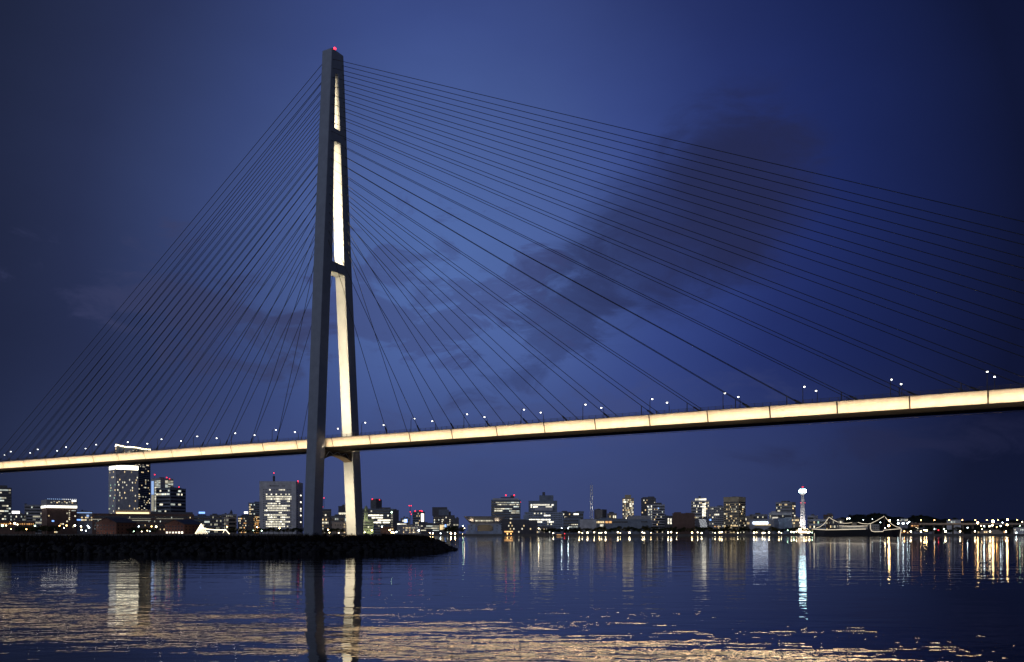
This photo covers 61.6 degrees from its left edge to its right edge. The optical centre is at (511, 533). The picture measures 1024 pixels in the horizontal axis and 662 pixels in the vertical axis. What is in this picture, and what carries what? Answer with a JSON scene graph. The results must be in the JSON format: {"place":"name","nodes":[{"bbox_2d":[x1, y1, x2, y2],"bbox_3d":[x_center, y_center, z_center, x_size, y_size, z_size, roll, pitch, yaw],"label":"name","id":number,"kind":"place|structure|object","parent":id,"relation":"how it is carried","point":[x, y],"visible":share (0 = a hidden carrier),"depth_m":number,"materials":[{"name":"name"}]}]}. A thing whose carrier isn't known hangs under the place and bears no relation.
{"place":"outdoors","nodes":[
{"label":"outdoors","id":0,"kind":"place"},
{"bbox_2d":[1,536,448,553],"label":"peninsula","id":1,"kind":"object","parent":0,"point":[175,546],"visible":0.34,"depth_m":150.28,"materials":[{"name":"soil"}]},
{"bbox_2d":[0,533,439,543],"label":"grass","id":2,"kind":"structure","parent":1,"relation":"on","point":[387,537],"depth_m":156.12,"materials":[{"name":"plant"}]},
{"bbox_2d":[0,539,457,554],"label":"riprap","id":3,"kind":"object","parent":1,"relation":"on","point":[121,550],"visible":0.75,"depth_m":148.13,"materials":[{"name":"black stone"}]},
{"bbox_2d":[0,47,1023,535],"bbox_3d":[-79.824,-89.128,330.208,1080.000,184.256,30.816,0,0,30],"label":"cable stayed bridge","id":4,"kind":"structure","parent":1,"relation":"on","point":[316,447],"depth_m":311.74,"materials":[{"name":"paint"}]},
{"bbox_2d":[0,536,1023,661],"bbox_3d":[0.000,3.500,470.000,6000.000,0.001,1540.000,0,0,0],"label":"water","id":5,"kind":"structure","parent":0,"point":[715,599],"depth_m":43.55,"materials":[{"name":"blue liquid"}]},
{"bbox_2d":[811,516,900,535],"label":"ocean liner","id":6,"kind":"object","parent":5,"relation":"on","point":[854,529],"visible":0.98,"depth_m":1205.12,"materials":[{"name":"black paint"}]},
{"bbox_2d":[0,534,1023,535],"bbox_3d":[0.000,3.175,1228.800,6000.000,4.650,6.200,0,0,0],"label":"quay","id":7,"kind":"structure","parent":0,"point":[552,534],"depth_m":1226.00,"materials":[{"name":"concrete"}]},
{"bbox_2d":[0,0,1023,533],"label":"sky","id":8,"kind":"structure","parent":0,"point":[121,120],"materials":[{"name":"blue"}]},
{"bbox_2d":[837,514,976,533],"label":"hill","id":9,"kind":"structure","parent":0,"point":[865,520],"depth_m":2209.51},
{"bbox_2d":[908,515,1023,533],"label":"hill","id":10,"kind":"structure","parent":0,"point":[929,519],"depth_m":2416.66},
{"bbox_3d":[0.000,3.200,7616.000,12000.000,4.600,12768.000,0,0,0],"label":"ground","id":11,"kind":"structure","parent":0,"visible":0},
{"bbox_2d":[0,485,11,520],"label":"office building","id":12,"kind":"structure","parent":11,"relation":"on","point":[5,500],"depth_m":1503.52,"materials":[{"name":"grey glass"}]},
{"bbox_2d":[6,511,26,520],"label":"office building","id":13,"kind":"structure","parent":11,"relation":"on","point":[15,515],"depth_m":1429.45,"materials":[{"name":"grey glass"}]},
{"bbox_2d":[0,520,35,533],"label":"office building","id":14,"kind":"structure","parent":11,"relation":"on","point":[6,529],"depth_m":1339.85,"materials":[{"name":"grey"}]},
{"bbox_2d":[24,503,41,533],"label":"office building","id":15,"kind":"structure","parent":11,"relation":"on","point":[33,512],"depth_m":1600.11,"materials":[{"name":"grey glass"}]},
{"bbox_2d":[30,527,39,533],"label":"tree","id":16,"kind":"object","parent":11,"relation":"on","point":[35,529],"visible":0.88,"depth_m":1275.03,"materials":[{"name":"green plant"}]},
{"bbox_2d":[38,525,48,533],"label":"tree","id":17,"kind":"object","parent":11,"relation":"on","point":[42,528],"visible":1,"depth_m":1269.36,"materials":[{"name":"green plant"}]},
{"bbox_2d":[51,525,63,533],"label":"tree","id":18,"kind":"object","parent":11,"relation":"on","point":[56,528],"visible":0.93,"depth_m":1269.14,"materials":[{"name":"green plant"}]},
{"bbox_2d":[41,499,76,533],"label":"hotel","id":19,"kind":"structure","parent":11,"relation":"on","point":[59,512],"depth_m":1415.06,"materials":[{"name":"grey"}]},
{"bbox_2d":[77,510,92,533],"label":"shopping hall","id":20,"kind":"structure","parent":11,"relation":"on","point":[84,518],"depth_m":1440.09,"materials":[{"name":"grey"}]},
{"bbox_2d":[95,517,136,533],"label":"brick warehouse","id":21,"kind":"structure","parent":11,"relation":"on","point":[112,525],"depth_m":1259.96,"materials":[{"name":"brick"}]},
{"bbox_2d":[108,465,138,513],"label":"hotel","id":22,"kind":"structure","parent":11,"relation":"on","point":[123,487],"depth_m":1613.41,"materials":[{"name":"grey"}]},
{"bbox_2d":[116,444,150,509],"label":"tower","id":23,"kind":"structure","parent":11,"relation":"on","point":[144,487],"depth_m":1675.83,"materials":[{"name":"stone"}]},
{"bbox_2d":[91,510,193,533],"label":"shopping mall","id":24,"kind":"structure","parent":11,"relation":"on","point":[146,518],"depth_m":1361.81,"materials":[{"name":"brown glass"}]},
{"bbox_2d":[151,474,172,511],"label":"office building","id":25,"kind":"structure","parent":11,"relation":"on","point":[160,482],"depth_m":1770.49,"materials":[{"name":"grey"}]},
{"bbox_2d":[156,487,185,511],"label":"office building","id":26,"kind":"structure","parent":11,"relation":"on","point":[170,499],"depth_m":1661.27,"materials":[{"name":"stone"}]},
{"bbox_2d":[164,519,202,533],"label":"brick warehouse","id":27,"kind":"structure","parent":11,"relation":"on","point":[182,526],"depth_m":1259.88,"materials":[{"name":"brick"}]},
{"bbox_2d":[194,512,209,533],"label":"office building","id":28,"kind":"structure","parent":11,"relation":"on","point":[202,518],"depth_m":1481.69,"materials":[{"name":"stone"}]},
{"bbox_2d":[210,514,221,533],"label":"apartment block","id":29,"kind":"structure","parent":11,"relation":"on","point":[215,521],"depth_m":1800.14,"materials":[{"name":"grey concrete"}]},
{"bbox_2d":[222,510,236,533],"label":"office building","id":30,"kind":"structure","parent":11,"relation":"on","point":[229,514],"depth_m":1899.37,"materials":[{"name":"grey concrete"}]},
{"bbox_2d":[224,516,235,533],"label":"apartment block","id":31,"kind":"structure","parent":11,"relation":"on","point":[230,522],"depth_m":1565.92,"materials":[{"name":"stone"}]},
{"bbox_2d":[238,516,246,533],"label":"apartment block","id":32,"kind":"structure","parent":11,"relation":"on","point":[242,521],"depth_m":1480.15,"materials":[{"name":"grey"}]},
{"bbox_2d":[242,512,253,533],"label":"apartment block","id":33,"kind":"structure","parent":11,"relation":"on","point":[250,522],"depth_m":1561.25,"materials":[{"name":"grey concrete"}]},
{"bbox_2d":[248,502,258,514],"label":"apartment block","id":34,"kind":"structure","parent":11,"relation":"on","point":[253,508],"depth_m":1679.56,"materials":[{"name":"stone"}]},
{"bbox_2d":[254,514,258,533],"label":"apartment block","id":35,"kind":"structure","parent":11,"relation":"on","point":[256,521],"depth_m":1599.94,"materials":[{"name":"brown"}]},
{"bbox_2d":[259,476,302,533],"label":"office building","id":36,"kind":"structure","parent":11,"relation":"on","point":[280,504],"depth_m":1448.54,"materials":[{"name":"grey glass"}]},
{"bbox_2d":[264,489,289,526],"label":"lit window","id":37,"kind":"structure","parent":36,"relation":"in","point":[279,489],"depth_m":1448.14,"materials":[{"name":"grey glass"}]},
{"bbox_2d":[269,489,286,526],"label":"lit window","id":38,"kind":"structure","parent":36,"relation":"in","point":[269,489],"depth_m":1448.14,"materials":[{"name":"grey glass"}]},
{"bbox_2d":[263,489,300,526],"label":"window","id":39,"kind":"structure","parent":36,"relation":"in","point":[263,489],"depth_m":1448.85,"materials":[{"name":"black glass"}]},
{"bbox_2d":[322,516,330,533],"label":"apartment block","id":40,"kind":"structure","parent":11,"relation":"on","point":[326,522],"depth_m":1500.40,"materials":[{"name":"stone"}]},
{"bbox_2d":[322,509,330,516],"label":"office building","id":41,"kind":"structure","parent":11,"relation":"on","point":[327,512],"depth_m":1722.12,"materials":[{"name":"grey glass"}]},
{"bbox_2d":[330,514,345,533],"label":"office building","id":42,"kind":"structure","parent":11,"relation":"on","point":[338,517],"depth_m":1599.94,"materials":[{"name":"grey glass"}]},
{"bbox_2d":[332,520,346,533],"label":"stone hall","id":43,"kind":"structure","parent":11,"relation":"on","point":[338,524],"depth_m":1339.72,"materials":[{"name":"grey stone"}]},
{"bbox_2d":[338,505,345,515],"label":"office building","id":44,"kind":"structure","parent":11,"relation":"on","point":[342,510],"depth_m":1799.15,"materials":[{"name":"grey glass"}]},
{"bbox_2d":[363,506,373,533],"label":"customs house","id":45,"kind":"structure","parent":11,"relation":"on","point":[368,525],"depth_m":1401.05,"materials":[{"name":"green stone"}]},
{"bbox_2d":[370,499,381,508],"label":"office building","id":46,"kind":"structure","parent":11,"relation":"on","point":[375,503],"depth_m":1905.85,"materials":[{"name":"grey glass"}]},
{"bbox_2d":[362,507,393,533],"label":"office building","id":47,"kind":"structure","parent":11,"relation":"on","point":[381,516],"depth_m":1600.34,"materials":[{"name":"stone"}]},
{"bbox_2d":[380,526,393,533],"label":"town house","id":48,"kind":"structure","parent":11,"relation":"on","point":[385,529],"depth_m":1320.08,"materials":[{"name":"grey"}]},
{"bbox_2d":[390,509,398,533],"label":"office building","id":49,"kind":"structure","parent":11,"relation":"on","point":[394,516],"depth_m":1552.58,"materials":[{"name":"grey"}]},
{"bbox_2d":[397,521,405,533],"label":"apartment block","id":50,"kind":"structure","parent":11,"relation":"on","point":[400,524],"depth_m":1419.78,"materials":[{"name":"grey"}]},
{"bbox_2d":[401,516,409,525],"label":"office building","id":51,"kind":"structure","parent":11,"relation":"on","point":[406,520],"depth_m":1500.27,"materials":[{"name":"grey glass"}]},
{"bbox_2d":[402,524,420,533],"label":"shop row","id":52,"kind":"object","parent":11,"relation":"on","point":[411,529],"visible":0.98,"depth_m":1329.97,"materials":[{"name":"grey"}]},
{"bbox_2d":[413,510,424,525],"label":"office building","id":53,"kind":"structure","parent":11,"relation":"on","point":[418,517],"depth_m":1804.61,"materials":[{"name":"stone"}]},
{"bbox_2d":[419,522,438,533],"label":"office building","id":54,"kind":"structure","parent":11,"relation":"on","point":[428,528],"depth_m":1380.16,"materials":[{"name":"grey"}]},
{"bbox_2d":[439,522,446,533],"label":"shop row","id":55,"kind":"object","parent":11,"relation":"on","point":[441,528],"visible":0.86,"depth_m":1369.78,"materials":[{"name":"grey"}]},
{"bbox_2d":[432,507,454,533],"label":"office building","id":56,"kind":"structure","parent":11,"relation":"on","point":[443,515],"depth_m":1640.84,"materials":[{"name":"grey glass"}]},
{"bbox_2d":[447,526,456,532],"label":"tree","id":57,"kind":"object","parent":11,"relation":"on","point":[451,528],"visible":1,"depth_m":1268.47,"materials":[{"name":"green plant"}]},
{"bbox_2d":[453,517,458,533],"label":"office building","id":58,"kind":"structure","parent":11,"relation":"on","point":[456,521],"depth_m":1599.97,"materials":[{"name":"grey"}]},
{"bbox_2d":[464,516,504,533],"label":"ferry terminal","id":59,"kind":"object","parent":11,"relation":"on","point":[485,524],"visible":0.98,"depth_m":1243.60,"materials":[{"name":"grey glass"}]},
{"bbox_2d":[491,495,520,530],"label":"office building","id":60,"kind":"structure","parent":11,"relation":"on","point":[508,508],"depth_m":1549.96,"materials":[{"name":"stone"}]},
{"bbox_2d":[502,519,537,533],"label":"warehouse shed","id":61,"kind":"structure","parent":11,"relation":"on","point":[518,526],"depth_m":1329.97,"materials":[{"name":"grey"}]},
{"bbox_2d":[523,512,562,533],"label":"office building","id":62,"kind":"structure","parent":11,"relation":"on","point":[551,519],"depth_m":1439.56,"materials":[{"name":"grey"}]},
{"bbox_2d":[529,513,559,526],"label":"lit window","id":63,"kind":"structure","parent":62,"relation":"in","point":[556,513],"depth_m":1439.33,"materials":[{"name":"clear glass"}]},
{"bbox_2d":[529,492,556,511],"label":"office building","id":64,"kind":"structure","parent":11,"relation":"on","point":[545,503],"depth_m":1519.96,"materials":[{"name":"stone"}]},
{"bbox_2d":[533,504,549,505],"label":"lit window","id":65,"kind":"structure","parent":64,"relation":"in","point":[533,504],"depth_m":1519.49,"materials":[{"name":"white glass"}]},
{"bbox_2d":[536,526,552,533],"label":"warehouse shed","id":66,"kind":"structure","parent":11,"relation":"on","point":[538,531],"depth_m":1290.17,"materials":[{"name":"grey"}]},
{"bbox_2d":[562,511,570,517],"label":"office building","id":67,"kind":"structure","parent":11,"relation":"on","point":[566,514],"depth_m":1699.78,"materials":[{"name":"grey glass"}]},
{"bbox_2d":[563,517,580,533],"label":"office building","id":68,"kind":"structure","parent":11,"relation":"on","point":[569,522],"depth_m":1380.13,"materials":[{"name":"stone"}]},
{"bbox_2d":[571,511,583,518],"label":"office building","id":69,"kind":"structure","parent":11,"relation":"on","point":[577,514],"depth_m":1849.45,"materials":[{"name":"stone"}]},
{"bbox_2d":[577,527,587,533],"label":"tree","id":70,"kind":"object","parent":11,"relation":"on","point":[580,529],"visible":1,"depth_m":1265.07,"materials":[{"name":"green plant"}]},
{"bbox_2d":[590,482,592,518],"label":"lattice mast","id":71,"kind":"object","parent":11,"relation":"on","point":[592,499],"visible":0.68,"depth_m":1652.04,"materials":[{"name":"white metal"}]},
{"bbox_2d":[594,509,606,518],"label":"cube building","id":72,"kind":"structure","parent":11,"relation":"on","point":[600,513],"depth_m":1686.02,"materials":[{"name":"grey concrete"}]},
{"bbox_2d":[599,525,607,533],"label":"tree","id":73,"kind":"object","parent":11,"relation":"on","point":[604,528],"visible":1,"depth_m":1249.18,"materials":[{"name":"green plant"}]},
{"bbox_2d":[607,512,616,518],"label":"apartment block","id":74,"kind":"structure","parent":11,"relation":"on","point":[612,515],"depth_m":1719.85,"materials":[{"name":"stone"}]},
{"bbox_2d":[578,516,651,533],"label":"museum","id":75,"kind":"structure","parent":11,"relation":"on","point":[637,522],"depth_m":1329.59,"materials":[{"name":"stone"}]},
{"bbox_2d":[615,526,625,533],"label":"tree","id":76,"kind":"object","parent":11,"relation":"on","point":[619,528],"visible":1,"depth_m":1249.73,"materials":[{"name":"green plant"}]},
{"bbox_2d":[622,495,633,518],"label":"apartment tower","id":77,"kind":"structure","parent":11,"relation":"on","point":[627,505],"depth_m":1619.93,"materials":[{"name":"stone"}]},
{"bbox_2d":[641,496,655,515],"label":"apartment tower","id":78,"kind":"structure","parent":11,"relation":"on","point":[646,501],"depth_m":1720.94,"materials":[{"name":"grey concrete"}]},
{"bbox_2d":[647,503,664,533],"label":"apartment tower","id":79,"kind":"structure","parent":11,"relation":"on","point":[656,512],"depth_m":1502.96,"materials":[{"name":"grey glass"}]},
{"bbox_2d":[664,514,671,533],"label":"apartment block","id":80,"kind":"structure","parent":11,"relation":"on","point":[667,521],"depth_m":1480.38,"materials":[{"name":"grey"}]},
{"bbox_2d":[672,512,694,533],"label":"office building","id":81,"kind":"structure","parent":11,"relation":"on","point":[682,520],"depth_m":1400.04,"materials":[{"name":"brown concrete"}]},
{"bbox_2d":[694,526,703,531],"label":"tree","id":82,"kind":"object","parent":11,"relation":"on","point":[699,529],"visible":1,"depth_m":1254.69,"materials":[{"name":"green plant"}]},
{"bbox_2d":[691,496,709,517],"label":"apartment tower","id":83,"kind":"structure","parent":11,"relation":"on","point":[699,505],"depth_m":1620.24,"materials":[{"name":"grey glass"}]},
{"bbox_2d":[695,517,708,533],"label":"building","id":84,"kind":"structure","parent":11,"relation":"on","point":[701,522],"depth_m":1345.18,"materials":[{"name":"grey"}]},
{"bbox_2d":[707,505,722,533],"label":"apartment block","id":85,"kind":"structure","parent":11,"relation":"on","point":[715,515],"depth_m":1560.08,"materials":[{"name":"grey concrete"}]},
{"bbox_2d":[723,496,745,533],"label":"apartment tower","id":86,"kind":"structure","parent":11,"relation":"on","point":[734,512],"depth_m":1509.58,"materials":[{"name":"brown concrete"}]},
{"bbox_2d":[746,515,753,533],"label":"town house","id":87,"kind":"structure","parent":11,"relation":"on","point":[748,518],"depth_m":1600.30,"materials":[{"name":"stone"}]},
{"bbox_2d":[750,513,767,518],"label":"office building","id":88,"kind":"structure","parent":11,"relation":"on","point":[759,515],"depth_m":1749.44,"materials":[{"name":"grey glass"}]},
{"bbox_2d":[749,518,774,533],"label":"event hall","id":89,"kind":"structure","parent":11,"relation":"on","point":[761,523],"depth_m":1390.09,"materials":[{"name":"grey"}]},
{"bbox_2d":[768,526,776,533],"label":"tree","id":90,"kind":"object","parent":11,"relation":"on","point":[772,528],"visible":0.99,"depth_m":1251.69,"materials":[{"name":"green plant"}]},
{"bbox_2d":[769,511,791,518],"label":"apartment block","id":91,"kind":"structure","parent":11,"relation":"on","point":[773,514],"depth_m":1540.83,"materials":[{"name":"grey concrete"}]},
{"bbox_2d":[773,517,791,533],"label":"office building","id":92,"kind":"structure","parent":11,"relation":"on","point":[782,522],"depth_m":1431.13,"materials":[{"name":"grey concrete"}]},
{"bbox_2d":[775,501,795,517],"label":"apartment tower","id":93,"kind":"structure","parent":11,"relation":"on","point":[785,507],"depth_m":1608.78,"materials":[{"name":"grey concrete"}]},
{"bbox_2d":[792,516,800,533],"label":"apartment block","id":94,"kind":"structure","parent":11,"relation":"on","point":[796,522],"depth_m":1480.29,"materials":[{"name":"stone"}]},
{"bbox_2d":[796,487,808,533],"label":"lattice tower","id":95,"kind":"structure","parent":11,"relation":"on","point":[802,491],"depth_m":1377.57,"materials":[{"name":"white metal"}]},
{"bbox_2d":[807,514,817,527],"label":"office building","id":96,"kind":"structure","parent":11,"relation":"on","point":[812,516],"depth_m":1807.92,"materials":[{"name":"grey glass"}]},
{"bbox_2d":[809,518,825,533],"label":"office building","id":97,"kind":"structure","parent":11,"relation":"on","point":[815,523],"depth_m":1560.33,"materials":[{"name":"grey glass"}]},
{"bbox_2d":[823,513,832,529],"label":"office building","id":98,"kind":"structure","parent":11,"relation":"on","point":[828,515],"depth_m":1900.47,"materials":[{"name":"grey glass"}]},
{"bbox_2d":[829,518,843,529],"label":"apartment block","id":99,"kind":"structure","parent":11,"relation":"on","point":[834,524],"depth_m":1700.90,"materials":[{"name":"grey"}]},
{"bbox_2d":[899,518,907,531],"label":"town house","id":100,"kind":"structure","parent":11,"relation":"on","point":[904,521],"depth_m":2051.12,"materials":[{"name":"grey"}]},
{"bbox_2d":[901,531,911,533],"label":"port shed","id":101,"kind":"structure","parent":11,"relation":"on","point":[906,532],"depth_m":1299.83,"materials":[{"name":"grey"}]},
{"bbox_2d":[911,522,918,530],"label":"port shed","id":102,"kind":"structure","parent":11,"relation":"on","point":[916,524],"depth_m":1650.21,"materials":[{"name":"brown"}]},
{"bbox_2d":[912,527,931,533],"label":"port shed","id":103,"kind":"structure","parent":11,"relation":"on","point":[916,532],"depth_m":1451.17,"materials":[{"name":"grey"}]},
{"bbox_2d":[928,527,937,533],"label":"tree","id":104,"kind":"object","parent":11,"relation":"on","point":[931,529],"visible":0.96,"depth_m":1399.82,"materials":[{"name":"green plant"}]},
{"bbox_2d":[947,519,960,533],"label":"town house","id":105,"kind":"structure","parent":11,"relation":"on","point":[949,527],"depth_m":1949.52,"materials":[{"name":"grey"}]},
{"bbox_2d":[908,523,1023,533],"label":"elevated road","id":106,"kind":"structure","parent":11,"relation":"on","point":[971,524],"depth_m":1699.70,"materials":[{"name":"concrete"}]},
{"bbox_2d":[977,530,1005,533],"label":"port shed","id":107,"kind":"structure","parent":11,"relation":"on","point":[991,532],"depth_m":1399.99,"materials":[{"name":"metal"}]},
{"bbox_2d":[998,526,1008,533],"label":"tree","id":108,"kind":"object","parent":11,"relation":"on","point":[1003,528],"visible":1,"depth_m":1340.42,"materials":[{"name":"green plant"}]},
{"bbox_2d":[1014,525,1023,533],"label":"port shed","id":109,"kind":"structure","parent":11,"relation":"on","point":[1019,530],"depth_m":1272.13,"materials":[{"name":"grey"}]}
]}

